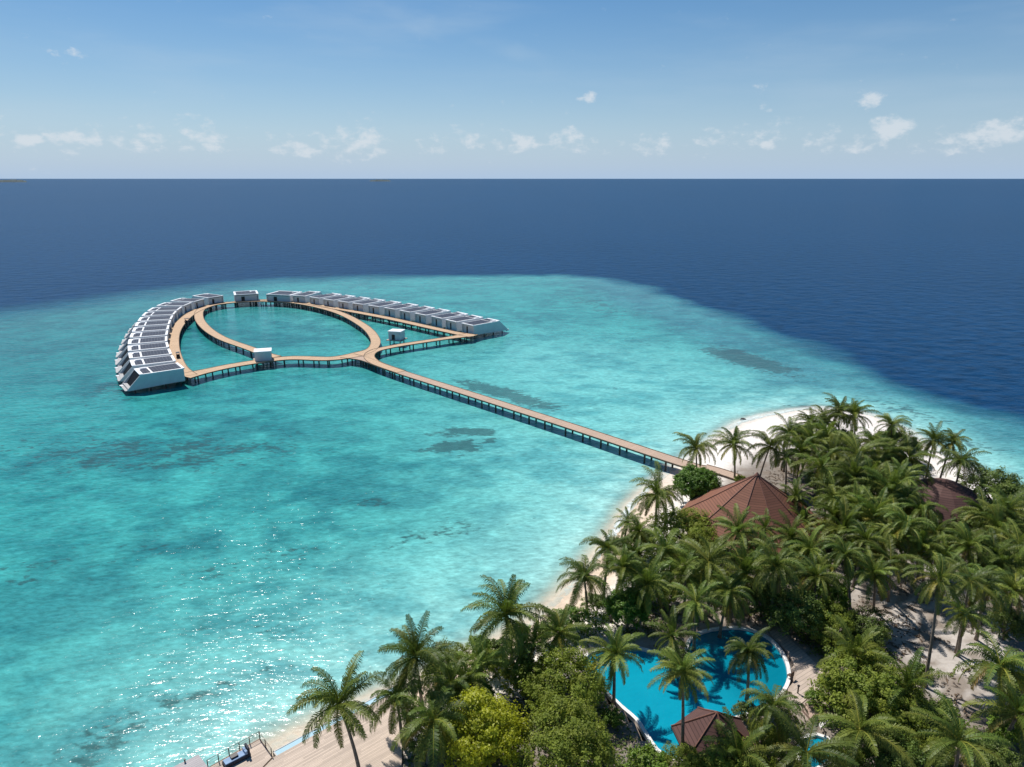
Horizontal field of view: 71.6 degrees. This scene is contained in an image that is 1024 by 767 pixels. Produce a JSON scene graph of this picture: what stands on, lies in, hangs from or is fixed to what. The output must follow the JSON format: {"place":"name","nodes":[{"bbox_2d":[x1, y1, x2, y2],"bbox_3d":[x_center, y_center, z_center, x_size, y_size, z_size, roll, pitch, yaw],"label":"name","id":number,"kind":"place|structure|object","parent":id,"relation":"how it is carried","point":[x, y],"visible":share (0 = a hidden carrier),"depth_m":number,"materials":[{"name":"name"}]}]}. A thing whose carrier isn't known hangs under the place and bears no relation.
{"place":"outdoors","nodes":[
{"label":"outdoors","id":0,"kind":"place"},
{"bbox_2d":[0,179,1023,766],"bbox_3d":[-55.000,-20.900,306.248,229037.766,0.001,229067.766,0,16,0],"label":"sea","id":1,"kind":"structure","parent":0,"point":[206,567],"depth_m":228.41,"materials":[{"name":"liquid"}]},
{"bbox_2d":[116,355,175,381],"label":"overwater villa","id":2,"kind":"object","parent":1,"relation":"in","point":[126,371],"visible":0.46,"depth_m":237.01,"materials":[{"name":"white glass"}]},
{"bbox_2d":[119,362,184,393],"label":"overwater villa","id":3,"kind":"object","parent":1,"relation":"in","point":[145,377],"visible":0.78,"depth_m":226.17,"materials":[{"name":"white glass"}]},
{"bbox_2d":[167,302,231,382],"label":"boardwalk","id":4,"kind":"structure","parent":1,"relation":"in","point":[176,329],"depth_m":297.13,"materials":[{"name":"beige wood"}]},
{"bbox_2d":[185,352,365,382],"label":"boardwalk","id":5,"kind":"structure","parent":1,"relation":"in","point":[200,372],"depth_m":253.16,"materials":[{"name":"beige wood"}]},
{"bbox_2d":[194,300,380,363],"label":"boardwalk","id":6,"kind":"structure","parent":1,"relation":"in","point":[371,333],"depth_m":307.12,"materials":[{"name":"beige wood"}]},
{"bbox_2d":[251,299,477,341],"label":"boardwalk","id":7,"kind":"structure","parent":1,"relation":"in","point":[411,323],"depth_m":328.82,"materials":[{"name":"beige wood"}]},
{"bbox_2d":[364,333,473,378],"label":"boardwalk","id":8,"kind":"structure","parent":1,"relation":"in","point":[382,364],"depth_m":272.10,"materials":[{"name":"beige wood"}]},
{"bbox_2d":[461,318,508,338],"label":"overwater villa","id":9,"kind":"object","parent":1,"relation":"in","point":[484,326],"visible":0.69,"depth_m":301.56,"materials":[{"name":"white glass"}]},
{"bbox_2d":[340,354,705,471],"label":"jetty","id":10,"kind":"object","parent":1,"relation":"in","point":[627,445],"visible":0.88,"depth_m":192.17,"materials":[{"name":"beige wood"}]},
{"bbox_2d":[251,405,1023,766],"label":"sand beach","id":11,"kind":"structure","parent":0,"point":[897,607],"depth_m":105.93,"materials":[{"name":"beige sand"}]},
{"bbox_2d":[206,732,272,766],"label":"railed terrace","id":12,"kind":"structure","parent":11,"relation":"on","point":[261,755],"depth_m":81.03,"materials":[{"name":"brown wood"}]},
{"bbox_2d":[287,650,385,766],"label":"coconut palm","id":13,"kind":"object","parent":11,"relation":"on","point":[329,698],"visible":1,"depth_m":75.92,"materials":[{"name":"green plant"}]},
{"bbox_2d":[265,691,410,766],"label":"wooden deck","id":14,"kind":"structure","parent":11,"relation":"on","point":[373,749],"depth_m":81.97,"materials":[{"name":"beige wood"}]},
{"bbox_2d":[368,675,428,742],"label":"coconut palm","id":15,"kind":"object","parent":11,"relation":"on","point":[397,707],"visible":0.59,"depth_m":80.54,"materials":[{"name":"green plant"}]},
{"bbox_2d":[377,610,459,708],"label":"coconut palm","id":16,"kind":"object","parent":11,"relation":"on","point":[415,652],"visible":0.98,"depth_m":82.51,"materials":[{"name":"green plant"}]},
{"bbox_2d":[388,685,482,766],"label":"coconut palm","id":17,"kind":"object","parent":11,"relation":"on","point":[437,714],"visible":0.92,"depth_m":77.35,"materials":[{"name":"green plant"}]},
{"bbox_2d":[419,656,485,710],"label":"coconut palm","id":18,"kind":"object","parent":11,"relation":"on","point":[447,677],"visible":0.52,"depth_m":84.96,"materials":[{"name":"green plant"}]},
{"bbox_2d":[443,650,494,708],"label":"coconut palm","id":19,"kind":"object","parent":11,"relation":"on","point":[474,670],"visible":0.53,"depth_m":86.61,"materials":[{"name":"green plant"}]},
{"bbox_2d":[450,633,509,691],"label":"coconut palm","id":20,"kind":"object","parent":11,"relation":"on","point":[492,660],"visible":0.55,"depth_m":89.23,"materials":[{"name":"green plant"}]},
{"bbox_2d":[441,684,532,766],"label":"broadleaf tree","id":21,"kind":"object","parent":11,"relation":"on","point":[494,734],"visible":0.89,"depth_m":76.98,"materials":[{"name":"green plant"}]},
{"bbox_2d":[460,574,555,666],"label":"coconut palm","id":22,"kind":"object","parent":11,"relation":"on","point":[509,605],"visible":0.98,"depth_m":91.23,"materials":[{"name":"green plant"}]},
{"bbox_2d":[499,653,549,698],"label":"shrub","id":23,"kind":"object","parent":11,"relation":"on","point":[508,673],"visible":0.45,"depth_m":89.43,"materials":[{"name":"green plant"}]},
{"bbox_2d":[530,604,592,660],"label":"coconut palm","id":24,"kind":"object","parent":11,"relation":"on","point":[561,631],"visible":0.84,"depth_m":92.60,"materials":[{"name":"green plant"}]},
{"bbox_2d":[514,644,610,728],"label":"broadleaf tree","id":25,"kind":"object","parent":11,"relation":"on","point":[583,664],"visible":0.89,"depth_m":86.41,"materials":[{"name":"green plant"}]},
{"bbox_2d":[507,687,621,766],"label":"broadleaf tree","id":26,"kind":"object","parent":11,"relation":"on","point":[557,743],"visible":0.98,"depth_m":76.07,"materials":[{"name":"green plant"}]},
{"bbox_2d":[552,604,609,633],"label":"shrub","id":27,"kind":"object","parent":11,"relation":"on","point":[585,615],"visible":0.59,"depth_m":103.40,"materials":[{"name":"green plant"}]},
{"bbox_2d":[555,554,611,608],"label":"coconut palm","id":28,"kind":"object","parent":11,"relation":"on","point":[581,574],"visible":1,"depth_m":102.25,"materials":[{"name":"green plant"}]},
{"bbox_2d":[579,529,631,595],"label":"coconut palm","id":29,"kind":"object","parent":11,"relation":"on","point":[603,544],"visible":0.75,"depth_m":111.31,"materials":[{"name":"green plant"}]},
{"bbox_2d":[579,623,644,705],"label":"coconut palm","id":30,"kind":"object","parent":11,"relation":"on","point":[615,653],"visible":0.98,"depth_m":87.16,"materials":[{"name":"green plant"}]},
{"bbox_2d":[602,587,652,630],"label":"shrub","id":31,"kind":"object","parent":11,"relation":"on","point":[616,605],"visible":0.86,"depth_m":101.61,"materials":[{"name":"green plant"}]},
{"bbox_2d":[599,543,655,621],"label":"coconut palm","id":32,"kind":"object","parent":11,"relation":"on","point":[622,562],"visible":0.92,"depth_m":103.71,"materials":[{"name":"green plant"}]},
{"bbox_2d":[616,513,659,553],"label":"coconut palm","id":33,"kind":"object","parent":11,"relation":"on","point":[637,528],"visible":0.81,"depth_m":119.67,"materials":[{"name":"green plant"}]},
{"bbox_2d":[616,550,673,634],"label":"coconut palm","id":34,"kind":"object","parent":11,"relation":"on","point":[647,580],"visible":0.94,"depth_m":102.16,"materials":[{"name":"green plant"}]},
{"bbox_2d":[621,740,674,766],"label":"bush","id":35,"kind":"object","parent":11,"relation":"on","point":[647,755],"visible":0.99,"depth_m":77.95,"materials":[{"name":"green plant"}]},
{"bbox_2d":[629,460,686,531],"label":"coconut palm","id":36,"kind":"object","parent":11,"relation":"on","point":[665,492],"visible":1,"depth_m":127.33,"materials":[{"name":"green plant"}]},
{"bbox_2d":[635,526,694,597],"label":"coconut palm","id":37,"kind":"object","parent":11,"relation":"on","point":[667,548],"visible":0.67,"depth_m":108.89,"materials":[{"name":"green plant"}]},
{"bbox_2d":[645,605,700,672],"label":"coconut palm","id":38,"kind":"object","parent":11,"relation":"on","point":[673,634],"visible":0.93,"depth_m":93.25,"materials":[{"name":"green plant"}]},
{"bbox_2d":[647,646,715,755],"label":"coconut palm","id":39,"kind":"object","parent":11,"relation":"on","point":[683,668],"visible":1,"depth_m":78.23,"materials":[{"name":"green plant"}]},
{"bbox_2d":[646,506,716,546],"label":"broadleaf tree","id":40,"kind":"object","parent":11,"relation":"on","point":[683,520],"visible":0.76,"depth_m":126.81,"materials":[{"name":"green plant"}]},
{"bbox_2d":[655,740,709,766],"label":"bush","id":41,"kind":"object","parent":11,"relation":"on","point":[693,757],"visible":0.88,"depth_m":77.45,"materials":[{"name":"green plant"}]},
{"bbox_2d":[580,626,790,760],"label":"swimming pool","id":42,"kind":"structure","parent":11,"relation":"in","point":[653,713],"depth_m":93.79,"materials":[{"name":"liquid"}]},
{"bbox_2d":[656,548,719,615],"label":"coconut palm","id":43,"kind":"object","parent":11,"relation":"on","point":[677,574],"visible":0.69,"depth_m":104.38,"materials":[{"name":"green plant"}]},
{"bbox_2d":[666,579,727,650],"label":"coconut palm","id":44,"kind":"object","parent":11,"relation":"on","point":[697,597],"visible":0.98,"depth_m":97.09,"materials":[{"name":"green plant"}]},
{"bbox_2d":[671,462,722,499],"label":"broadleaf tree","id":45,"kind":"object","parent":11,"relation":"on","point":[691,481],"visible":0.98,"depth_m":141.01,"materials":[{"name":"green plant"}]},
{"bbox_2d":[672,432,723,466],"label":"coconut palm","id":46,"kind":"object","parent":11,"relation":"on","point":[696,446],"visible":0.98,"depth_m":151.19,"materials":[{"name":"green plant"}]},
{"bbox_2d":[673,535,751,616],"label":"coconut palm","id":47,"kind":"object","parent":11,"relation":"on","point":[709,559],"visible":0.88,"depth_m":104.25,"materials":[{"name":"green plant"}]},
{"bbox_2d":[402,445,1023,766],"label":"undergrowth","id":48,"kind":"object","parent":11,"relation":"on","point":[816,648],"visible":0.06,"depth_m":98.79,"materials":[{"name":"green plant"}]},
{"bbox_2d":[671,707,760,760],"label":"pool bar","id":49,"kind":"object","parent":11,"relation":"on","point":[700,722],"visible":0.54,"depth_m":81.36,"materials":[{"name":"brown wood"}]},
{"bbox_2d":[425,470,1023,766],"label":"leaf litter","id":50,"kind":"object","parent":11,"relation":"on","point":[892,643],"visible":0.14,"depth_m":104.19,"materials":[{"name":"brown plant"}]},
{"bbox_2d":[702,569,755,638],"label":"coconut palm","id":51,"kind":"object","parent":11,"relation":"on","point":[732,601],"visible":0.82,"depth_m":100.68,"materials":[{"name":"green plant"}]},
{"bbox_2d":[708,426,755,477],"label":"coconut palm","id":52,"kind":"object","parent":11,"relation":"on","point":[734,439],"visible":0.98,"depth_m":150.72,"materials":[{"name":"green plant"}]},
{"bbox_2d":[691,735,778,766],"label":"broadleaf tree","id":53,"kind":"object","parent":11,"relation":"on","point":[719,761],"visible":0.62,"depth_m":75.91,"materials":[{"name":"green plant"}]},
{"bbox_2d":[706,540,776,622],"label":"coconut palm","id":54,"kind":"object","parent":11,"relation":"on","point":[746,567],"visible":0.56,"depth_m":104.56,"materials":[{"name":"green plant"}]},
{"bbox_2d":[701,706,782,766],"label":"coconut palm","id":55,"kind":"object","parent":11,"relation":"on","point":[739,747],"visible":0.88,"depth_m":75.96,"materials":[{"name":"green plant"}]},
{"bbox_2d":[711,503,772,568],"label":"coconut palm","id":56,"kind":"object","parent":11,"relation":"on","point":[736,527],"visible":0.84,"depth_m":113.15,"materials":[{"name":"green plant"}]},
{"bbox_2d":[724,626,775,700],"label":"coconut palm","id":57,"kind":"object","parent":11,"relation":"on","point":[747,651],"visible":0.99,"depth_m":87.39,"materials":[{"name":"green plant"}]},
{"bbox_2d":[682,472,822,557],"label":"restaurant","id":58,"kind":"structure","parent":11,"relation":"on","point":[757,493],"depth_m":128.37,"materials":[{"name":"red wood"}]},
{"bbox_2d":[743,430,800,475],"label":"coconut palm","id":59,"kind":"object","parent":11,"relation":"on","point":[767,447],"visible":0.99,"depth_m":147.98,"materials":[{"name":"green plant"}]},
{"bbox_2d":[739,680,808,751],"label":"coconut palm","id":60,"kind":"object","parent":11,"relation":"on","point":[768,700],"visible":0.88,"depth_m":79.78,"materials":[{"name":"green plant"}]},
{"bbox_2d":[748,531,806,630],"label":"coconut palm","id":61,"kind":"object","parent":11,"relation":"on","point":[780,563],"visible":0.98,"depth_m":100.77,"materials":[{"name":"green plant"}]},
{"bbox_2d":[766,509,825,573],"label":"coconut palm","id":62,"kind":"object","parent":11,"relation":"on","point":[789,531],"visible":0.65,"depth_m":116.60,"materials":[{"name":"green plant"}]},
{"bbox_2d":[760,578,832,635],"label":"broadleaf tree","id":63,"kind":"object","parent":11,"relation":"on","point":[799,607],"visible":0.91,"depth_m":100.52,"materials":[{"name":"green plant"}]},
{"bbox_2d":[757,705,859,766],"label":"coconut palm","id":64,"kind":"object","parent":11,"relation":"on","point":[818,752],"visible":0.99,"depth_m":75.01,"materials":[{"name":"green plant"}]},
{"bbox_2d":[782,524,834,589],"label":"coconut palm","id":65,"kind":"object","parent":11,"relation":"on","point":[808,550],"visible":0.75,"depth_m":110.64,"materials":[{"name":"green plant"}]},
{"bbox_2d":[786,554,850,601],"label":"coconut palm","id":66,"kind":"object","parent":11,"relation":"on","point":[816,575],"visible":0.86,"depth_m":103.78,"materials":[{"name":"green plant"}]},
{"bbox_2d":[789,440,856,519],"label":"coconut palm","id":67,"kind":"object","parent":11,"relation":"on","point":[819,464],"visible":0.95,"depth_m":137.70,"materials":[{"name":"green plant"}]},
{"bbox_2d":[790,597,857,648],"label":"bush","id":68,"kind":"object","parent":11,"relation":"on","point":[834,608],"visible":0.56,"depth_m":99.81,"materials":[{"name":"green plant"}]},
{"bbox_2d":[804,495,880,566],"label":"coconut palm","id":69,"kind":"object","parent":11,"relation":"on","point":[846,521],"visible":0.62,"depth_m":119.54,"materials":[{"name":"green plant"}]},
{"bbox_2d":[818,534,872,616],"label":"coconut palm","id":70,"kind":"object","parent":11,"relation":"on","point":[840,554],"visible":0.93,"depth_m":105.02,"materials":[{"name":"green plant"}]},
{"bbox_2d":[815,615,897,687],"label":"coconut palm","id":71,"kind":"object","parent":11,"relation":"on","point":[860,642],"visible":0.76,"depth_m":90.78,"materials":[{"name":"green plant"}]},
{"bbox_2d":[826,451,887,501],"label":"coconut palm","id":72,"kind":"object","parent":11,"relation":"on","point":[854,465],"visible":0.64,"depth_m":136.56,"materials":[{"name":"green plant"}]},
{"bbox_2d":[836,398,880,457],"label":"coconut palm","id":73,"kind":"object","parent":11,"relation":"on","point":[856,409],"visible":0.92,"depth_m":164.13,"materials":[{"name":"green plant"}]},
{"bbox_2d":[801,689,916,766],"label":"coconut palm","id":74,"kind":"object","parent":11,"relation":"on","point":[863,726],"visible":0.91,"depth_m":76.79,"materials":[{"name":"green plant"}]},
{"bbox_2d":[829,431,891,482],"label":"coconut palm","id":75,"kind":"object","parent":11,"relation":"on","point":[854,450],"visible":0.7,"depth_m":144.19,"materials":[{"name":"green plant"}]},
{"bbox_2d":[838,518,895,587],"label":"coconut palm","id":76,"kind":"object","parent":11,"relation":"on","point":[865,534],"visible":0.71,"depth_m":113.93,"materials":[{"name":"green plant"}]},
{"bbox_2d":[807,646,930,741],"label":"broadleaf tree","id":77,"kind":"object","parent":11,"relation":"on","point":[840,681],"visible":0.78,"depth_m":84.37,"materials":[{"name":"green plant"}]},
{"bbox_2d":[845,603,894,650],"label":"bush","id":78,"kind":"object","parent":11,"relation":"on","point":[862,622],"visible":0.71,"depth_m":100.73,"materials":[{"name":"green plant"}]},
{"bbox_2d":[837,484,906,539],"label":"coconut palm","id":79,"kind":"object","parent":11,"relation":"on","point":[874,507],"visible":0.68,"depth_m":121.68,"materials":[{"name":"green plant"}]},
{"bbox_2d":[852,549,906,611],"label":"coconut palm","id":80,"kind":"object","parent":11,"relation":"on","point":[875,571],"visible":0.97,"depth_m":103.65,"materials":[{"name":"green plant"}]},
{"bbox_2d":[848,462,929,522],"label":"coconut palm","id":81,"kind":"object","parent":11,"relation":"on","point":[893,476],"visible":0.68,"depth_m":129.99,"materials":[{"name":"green plant"}]},
{"bbox_2d":[855,534,925,601],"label":"coconut palm","id":82,"kind":"object","parent":11,"relation":"on","point":[901,564],"visible":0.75,"depth_m":106.03,"materials":[{"name":"green plant"}]},
{"bbox_2d":[859,727,929,766],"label":"shrub","id":83,"kind":"object","parent":11,"relation":"on","point":[883,759],"visible":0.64,"depth_m":77.95,"materials":[{"name":"green plant"}]},
{"bbox_2d":[874,504,936,579],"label":"coconut palm","id":84,"kind":"object","parent":11,"relation":"on","point":[901,525],"visible":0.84,"depth_m":112.15,"materials":[{"name":"green plant"}]},
{"bbox_2d":[877,431,942,485],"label":"coconut palm","id":85,"kind":"object","parent":11,"relation":"on","point":[911,456],"visible":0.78,"depth_m":143.85,"materials":[{"name":"green plant"}]},
{"bbox_2d":[869,646,952,726],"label":"coconut palm","id":86,"kind":"object","parent":11,"relation":"on","point":[909,675],"visible":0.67,"depth_m":84.15,"materials":[{"name":"green plant"}]},
{"bbox_2d":[895,491,948,529],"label":"coconut palm","id":87,"kind":"object","parent":11,"relation":"on","point":[922,508],"visible":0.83,"depth_m":125.45,"materials":[{"name":"green plant"}]},
{"bbox_2d":[892,526,952,594],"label":"coconut palm","id":88,"kind":"object","parent":11,"relation":"on","point":[926,545],"visible":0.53,"depth_m":111.18,"materials":[{"name":"green plant"}]},
{"bbox_2d":[901,553,972,687],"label":"coconut palm","id":89,"kind":"object","parent":11,"relation":"on","point":[941,573],"visible":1,"depth_m":90.76,"materials":[{"name":"green plant"}]},
{"bbox_2d":[915,421,958,477],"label":"coconut palm","id":90,"kind":"object","parent":11,"relation":"on","point":[932,433],"visible":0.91,"depth_m":150.32,"materials":[{"name":"green plant"}]},
{"bbox_2d":[907,478,987,526],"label":"beach pavilion","id":91,"kind":"structure","parent":11,"relation":"on","point":[945,492],"depth_m":136.87,"materials":[{"name":"brown wood"}]},
{"bbox_2d":[900,689,1015,766],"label":"coconut palm","id":92,"kind":"object","parent":11,"relation":"on","point":[958,742],"visible":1,"depth_m":75.25,"materials":[{"name":"green plant"}]},
{"bbox_2d":[937,437,989,485],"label":"coconut palm","id":93,"kind":"object","parent":11,"relation":"on","point":[965,461],"visible":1,"depth_m":137.54,"materials":[{"name":"green plant"}]},
{"bbox_2d":[932,520,995,604],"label":"coconut palm","id":94,"kind":"object","parent":11,"relation":"on","point":[966,541],"visible":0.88,"depth_m":107.69,"materials":[{"name":"green plant"}]},
{"bbox_2d":[941,587,999,656],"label":"coconut palm","id":95,"kind":"object","parent":11,"relation":"on","point":[966,613],"visible":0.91,"depth_m":92.70,"materials":[{"name":"green plant"}]},
{"bbox_2d":[939,555,1005,653],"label":"coconut palm","id":96,"kind":"object","parent":11,"relation":"on","point":[979,579],"visible":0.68,"depth_m":94.81,"materials":[{"name":"green plant"}]},
{"bbox_2d":[943,563,1016,640],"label":"coconut palm","id":97,"kind":"object","parent":11,"relation":"on","point":[972,571],"visible":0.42,"depth_m":96.62,"materials":[{"name":"green plant"}]},
{"bbox_2d":[951,630,1023,733],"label":"coconut palm","id":98,"kind":"object","parent":11,"relation":"on","point":[1000,665],"visible":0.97,"depth_m":83.39,"materials":[{"name":"green plant"}]},
{"bbox_2d":[953,464,1023,510],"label":"broadleaf tree","id":99,"kind":"object","parent":11,"relation":"on","point":[1009,482],"visible":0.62,"depth_m":138.55,"materials":[{"name":"green plant"}]},
{"bbox_2d":[959,725,1023,766],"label":"shrub","id":100,"kind":"object","parent":11,"relation":"on","point":[1007,756],"visible":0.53,"depth_m":77.76,"materials":[{"name":"green plant"}]},
{"bbox_2d":[960,669,1023,760],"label":"coconut palm","id":101,"kind":"object","parent":11,"relation":"on","point":[1017,705],"visible":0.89,"depth_m":80.26,"materials":[{"name":"green plant"}]},
{"bbox_2d":[962,493,1023,553],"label":"coconut palm","id":102,"kind":"object","parent":11,"relation":"on","point":[996,519],"visible":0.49,"depth_m":117.48,"materials":[{"name":"green plant"}]},
{"bbox_2d":[982,607,1023,641],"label":"bush","id":103,"kind":"object","parent":11,"relation":"on","point":[1015,629],"visible":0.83,"depth_m":99.81,"materials":[{"name":"green plant"}]},
{"bbox_2d":[985,564,1023,630],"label":"coconut palm","id":104,"kind":"object","parent":11,"relation":"on","point":[1016,585],"visible":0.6,"depth_m":99.64,"materials":[{"name":"green plant"}]},
{"bbox_2d":[769,630,830,704],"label":"pool path","id":105,"kind":"structure","parent":0,"point":[804,663],"depth_m":96.88,"materials":[{"name":"stone"}]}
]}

